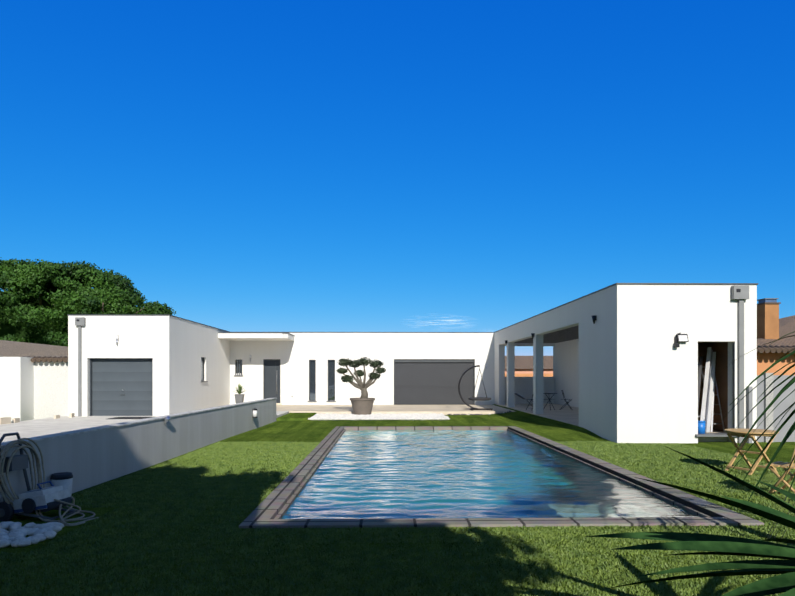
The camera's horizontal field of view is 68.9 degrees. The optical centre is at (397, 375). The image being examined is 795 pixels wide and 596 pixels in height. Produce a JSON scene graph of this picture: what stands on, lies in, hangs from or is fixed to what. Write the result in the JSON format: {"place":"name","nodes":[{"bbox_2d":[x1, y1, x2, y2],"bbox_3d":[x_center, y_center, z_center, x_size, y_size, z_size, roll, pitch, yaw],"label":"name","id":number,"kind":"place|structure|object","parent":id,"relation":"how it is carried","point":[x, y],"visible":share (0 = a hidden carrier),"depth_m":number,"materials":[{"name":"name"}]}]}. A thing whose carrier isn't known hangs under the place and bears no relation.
{"place":"outdoors","nodes":[
{"label":"outdoors","id":0,"kind":"place"},
{"bbox_2d":[0,405,514,441],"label":"paving","id":1,"kind":"structure","parent":0,"point":[36,427],"depth_m":23.96,"materials":[{"name":"concrete"}]},
{"bbox_2d":[0,413,74,423],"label":"kerb blocks","id":2,"kind":"structure","parent":1,"relation":"on","point":[5,420],"depth_m":18.64,"materials":[{"name":"concrete"}]},
{"bbox_2d":[108,417,151,418],"bbox_3d":[-9.449,1.507,20.743,1.480,0.016,0.980,0,0,-1],"label":"threshold","id":3,"kind":"object","parent":1,"relation":"on","point":[129,417],"visible":0.62,"depth_m":20.65,"materials":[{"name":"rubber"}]},
{"bbox_2d":[234,394,244,402],"bbox_3d":[-7.734,1.205,28.380,0.400,0.620,0.400,0,0,-1],"label":"door planter","id":4,"kind":"object","parent":1,"relation":"on","point":[239,398],"visible":0.68,"depth_m":28.21,"materials":[{"name":"concrete"}]},
{"bbox_2d":[233,383,245,393],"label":"yucca","id":5,"kind":"object","parent":4,"relation":"on","point":[239,388],"depth_m":28.31,"materials":[{"name":"green plant"}]},
{"bbox_2d":[458,365,492,409],"bbox_3d":[3.458,0.515,25.660,1.533,1.993,1.053,0,0,-1],"label":"hanging chair","id":6,"kind":"object","parent":1,"relation":"on","point":[486,398],"visible":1,"depth_m":25.64,"materials":[{"name":"black metal"}]},
{"bbox_2d":[0,404,794,595],"bbox_3d":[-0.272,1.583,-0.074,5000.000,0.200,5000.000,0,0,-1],"label":"ground","id":7,"kind":"structure","parent":0,"point":[312,431],"depth_m":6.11,"materials":[{"name":"green plant"}]},
{"bbox_2d":[0,521,63,547],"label":"white pebble heap","id":8,"kind":"object","parent":7,"relation":"on","point":[16,534],"visible":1,"depth_m":5.94,"materials":[{"name":"white stone"}]},
{"bbox_2d":[0,340,67,421],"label":"neighbour outbuilding","id":9,"kind":"structure","parent":7,"relation":"on","point":[33,381],"depth_m":21.91,"materials":[{"name":"white paint"}]},
{"bbox_2d":[0,432,75,521],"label":"pool cleaner cart","id":10,"kind":"object","parent":7,"relation":"on","point":[18,462],"visible":0.67,"depth_m":6.75,"materials":[{"name":"black plastic"}]},
{"bbox_2d":[13,481,71,515],"bbox_3d":[-4.151,1.426,6.789,0.535,0.362,0.470,0,0,-1],"label":"pool cleaning robot","id":11,"kind":"object","parent":10,"relation":"on","point":[40,498],"visible":0.96,"depth_m":6.64,"materials":[{"name":"plastic"}]},
{"bbox_2d":[0,438,98,525],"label":"hose","id":12,"kind":"object","parent":7,"relation":"on","point":[7,448],"visible":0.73,"depth_m":6.71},
{"bbox_2d":[50,472,72,494],"bbox_3d":[-4.482,1.485,7.742,0.263,0.360,0.270,0,0,-1],"label":"bucket","id":13,"kind":"object","parent":7,"relation":"on","point":[65,479],"visible":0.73,"depth_m":7.66,"materials":[{"name":"white plastic"}]},
{"bbox_2d":[0,257,175,346],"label":"umbrella pines","id":14,"kind":"object","parent":7,"relation":"on","point":[39,301],"visible":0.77,"depth_m":51.70,"materials":[{"name":"green plant"}]},
{"bbox_2d":[0,398,276,505],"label":"retaining wall","id":15,"kind":"structure","parent":7,"relation":"on","point":[90,457],"depth_m":9.94,"materials":[{"name":"grey paint"}]},
{"bbox_2d":[164,416,170,424],"bbox_3d":[-4.549,0.897,11.352,0.175,0.206,0.138,0,0,-1],"label":"wall lamp","id":16,"kind":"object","parent":15,"relation":"attached to","point":[167,418],"depth_m":11.33,"materials":[{"name":"metal"}]},
{"bbox_2d":[253,409,256,417],"bbox_3d":[-4.411,1.155,17.945,0.150,0.280,0.150,0,0,-1],"label":"wall lamp","id":17,"kind":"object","parent":15,"relation":"attached to","point":[254,413],"depth_m":17.89,"materials":[{"name":"white metal"}]},
{"bbox_2d":[276,413,315,420],"bbox_3d":[-3.977,1.620,23.180,1.140,0.090,3.250,0,0,-1],"label":"turf patch","id":18,"kind":"object","parent":7,"relation":"on","point":[296,417],"visible":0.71,"depth_m":21.92,"materials":[{"name":"green plant"}]},
{"bbox_2d":[309,413,448,419],"bbox_3d":[-0.728,1.633,23.185,5.293,0.104,2.987,0,0,-1],"label":"gravel bed","id":19,"kind":"object","parent":7,"relation":"on","point":[399,416],"visible":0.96,"depth_m":22.79,"materials":[{"name":"white gravel"}]},
{"bbox_2d":[350,398,374,414],"bbox_3d":[-1.469,1.280,24.257,1.080,0.700,1.080,0,0,-1],"label":"olive planter","id":20,"kind":"object","parent":19,"relation":"on","point":[362,406],"visible":0.88,"depth_m":23.89,"materials":[{"name":"ceramic"}]},
{"bbox_2d":[336,357,385,398],"bbox_3d":[-1.517,0.123,24.272,2.089,1.841,0.757,0,0,-1],"label":"olive tree","id":21,"kind":"object","parent":20,"relation":"on","point":[360,384],"visible":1,"depth_m":24.18,"materials":[{"name":"green plant"}]},
{"bbox_2d":[308,410,511,419],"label":"border pebbles","id":22,"kind":"object","parent":7,"relation":"on","point":[442,414],"visible":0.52,"depth_m":21.75,"materials":[{"name":"white stone"}]},
{"bbox_2d":[67,283,757,442],"bbox_3d":[-1.871,-0.292,26.787,21.150,4.015,25.225,0,0,-1],"label":"villa","id":23,"kind":"object","parent":7,"relation":"on","point":[625,370],"visible":0.75,"depth_m":21.72,"materials":[{"name":"white paint"}]},
{"bbox_2d":[75,317,85,415],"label":"downspout","id":24,"kind":"structure","parent":23,"relation":"attached to","point":[80,322],"depth_m":21.62,"materials":[{"name":"grey metal"}]},
{"bbox_2d":[90,358,152,415],"bbox_3d":[-10.404,0.425,21.954,2.420,2.180,0.120,0,0,-1],"label":"garage door","id":25,"kind":"structure","parent":23,"relation":"attached to","point":[121,386],"depth_m":21.96,"materials":[{"name":"metal"}]},
{"bbox_2d":[201,357,207,381],"bbox_3d":[-8.709,-0.275,25.879,0.210,1.120,0.840,0,0,-1],"label":"window","id":26,"kind":"structure","parent":23,"relation":"on","point":[202,369],"depth_m":26.09,"materials":[{"name":"grey glass"}]},
{"bbox_2d":[234,360,242,375],"bbox_3d":[-8.295,-0.415,30.359,0.500,0.880,0.280,0,0,-1],"label":"window","id":27,"kind":"structure","parent":23,"relation":"on","point":[238,367],"depth_m":30.46,"materials":[{"name":"grey glass"}]},
{"bbox_2d":[263,359,281,404],"bbox_3d":[-6.569,0.325,30.354,1.050,2.380,0.220,0,0,-1],"label":"front door","id":28,"kind":"structure","parent":23,"relation":"attached to","point":[271,378],"depth_m":30.40,"materials":[{"name":"metal"}]},
{"bbox_2d":[308,360,316,401],"bbox_3d":[-4.466,0.260,30.437,0.480,2.210,0.280,0,0,-1],"label":"tall window","id":29,"kind":"structure","parent":23,"relation":"attached to","point":[312,380],"depth_m":30.54,"materials":[{"name":"grey glass"}]},
{"bbox_2d":[326,360,335,401],"bbox_3d":[-3.471,0.260,30.457,0.510,2.210,0.280,0,0,-1],"label":"tall window","id":30,"kind":"structure","parent":23,"relation":"attached to","point":[331,380],"depth_m":30.56,"materials":[{"name":"grey glass"}]},
{"bbox_2d":[394,359,474,404],"bbox_3d":[1.937,0.320,30.617,4.270,2.390,0.120,0,0,-1],"label":"roller shutter","id":31,"kind":"object","parent":23,"relation":"attached to","point":[426,381],"visible":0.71,"depth_m":30.63,"materials":[{"name":"grey metal"}]},
{"bbox_2d":[515,393,554,404],"bbox_3d":[6.739,1.152,28.675,1.919,0.643,0.630,0,0,-6],"label":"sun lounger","id":32,"kind":"object","parent":23,"relation":"on","point":[520,396],"visible":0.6,"depth_m":28.47,"materials":[{"name":"metal"}]},
{"bbox_2d":[515,325,578,342],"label":"ceiling","id":33,"kind":"structure","parent":23,"relation":"on","point":[567,334],"depth_m":25.29,"materials":[{"name":"white paint"}]},
{"bbox_2d":[543,393,556,409],"bbox_3d":[6.520,1.108,24.870,0.660,0.725,0.660,0,0,-1],"label":"bistro table","id":34,"kind":"object","parent":23,"relation":"on","point":[549,399],"visible":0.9,"depth_m":24.80,"materials":[{"name":"black metal"}]},
{"bbox_2d":[559,390,571,409],"bbox_3d":[7.259,1.038,24.987,0.514,0.869,0.422,0,0,9],"label":"bistro chair","id":35,"kind":"object","parent":23,"relation":"on","point":[565,401],"visible":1,"depth_m":24.81,"materials":[{"name":"black metal"}]},
{"bbox_2d":[592,315,596,323],"bbox_3d":[5.346,-1.525,15.764,0.133,0.220,0.140,0,0,-1],"label":"wall lamp","id":36,"kind":"object","parent":23,"relation":"attached to","point":[594,318],"visible":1,"depth_m":15.73,"materials":[{"name":"black metal"}]},
{"bbox_2d":[674,333,688,346],"bbox_3d":[7.001,-0.885,14.317,0.330,0.361,0.121,0,0,-1],"label":"flood light","id":37,"kind":"object","parent":23,"relation":"attached to","point":[679,337],"visible":0.98,"depth_m":14.29,"materials":[{"name":"white metal"}]},
{"bbox_2d":[698,347,724,432],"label":"boards","id":38,"kind":"object","parent":23,"relation":"on","point":[710,384],"visible":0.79,"depth_m":15.12,"materials":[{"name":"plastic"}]},
{"bbox_2d":[695,342,735,436],"bbox_3d":[7.168,-0.165,15.166,2.860,3.340,1.730,0,0,-1],"label":"doorway","id":39,"kind":"structure","parent":23,"relation":"on","point":[720,349],"depth_m":15.38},
{"bbox_2d":[698,416,705,433],"bbox_3d":[7.630,1.224,14.610,0.244,0.453,0.250,0,0,-1],"label":"gas cylinder","id":40,"kind":"object","parent":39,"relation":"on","point":[701,427],"visible":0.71,"depth_m":14.51,"materials":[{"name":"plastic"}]},
{"bbox_2d":[731,285,748,442],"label":"downspout","id":41,"kind":"structure","parent":23,"relation":"attached to","point":[740,294],"depth_m":14.34,"materials":[{"name":"white metal"}]},
{"bbox_2d":[239,426,763,527],"bbox_3d":[1.045,1.708,12.596,5.810,0.154,12.420,0,0,-1],"label":"pool coping","id":42,"kind":"object","parent":7,"relation":"on","point":[272,507],"visible":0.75,"depth_m":7.14,"materials":[{"name":"grey stone"}]},
{"bbox_2d":[505,356,552,376],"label":"distant houses","id":43,"kind":"structure","parent":7,"relation":"on","point":[523,366],"depth_m":62.77,"materials":[{"name":"ceramic"}]},
{"bbox_2d":[586,446,794,595],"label":"yucca","id":44,"kind":"object","parent":7,"relation":"on","point":[784,581],"visible":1,"depth_m":2.69,"materials":[{"name":"green plant"}]},
{"bbox_2d":[706,331,794,559],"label":"palm plant","id":45,"kind":"object","parent":7,"relation":"on","point":[777,396],"visible":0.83,"depth_m":4.80,"materials":[{"name":"green plant"}]},
{"bbox_2d":[724,428,778,474],"bbox_3d":[6.075,1.304,9.958,0.800,0.729,0.800,0,0,-1],"label":"folding table","id":46,"kind":"object","parent":7,"relation":"on","point":[739,432],"visible":0.73,"depth_m":9.86,"materials":[{"name":"brown wood"}]},
{"bbox_2d":[746,373,794,442],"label":"fence wall","id":47,"kind":"structure","parent":7,"relation":"on","point":[781,407],"depth_m":14.54,"materials":[{"name":"concrete"}]},
{"bbox_2d":[757,298,794,374],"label":"neighbour house","id":48,"kind":"structure","parent":7,"relation":"on","point":[771,326],"depth_m":21.18,"materials":[{"name":"paint"}]},
{"bbox_2d":[765,449,794,497],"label":"teak chair","id":49,"kind":"object","parent":7,"relation":"on","point":[785,465],"visible":0.71,"depth_m":7.76,"materials":[{"name":"brown wood"}]},
{"bbox_2d":[0,0,794,355],"label":"sky","id":50,"kind":"structure","parent":0,"point":[248,165],"materials":[{"name":"blue"}]},
{"bbox_2d":[405,314,472,330],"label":"cloud","id":51,"kind":"structure","parent":0,"point":[439,324],"depth_m":901.44,"materials":[{"name":"white"}]},
{"bbox_3d":[1.045,2.445,12.596,5.150,1.340,11.760,0,0,-1],"label":"pool","id":52,"kind":"object","parent":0,"visible":0},
{"bbox_2d":[280,430,701,518],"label":"pool water","id":53,"kind":"structure","parent":52,"relation":"in","point":[382,474],"depth_m":9.30,"materials":[{"name":"teal liquid"}]}
]}

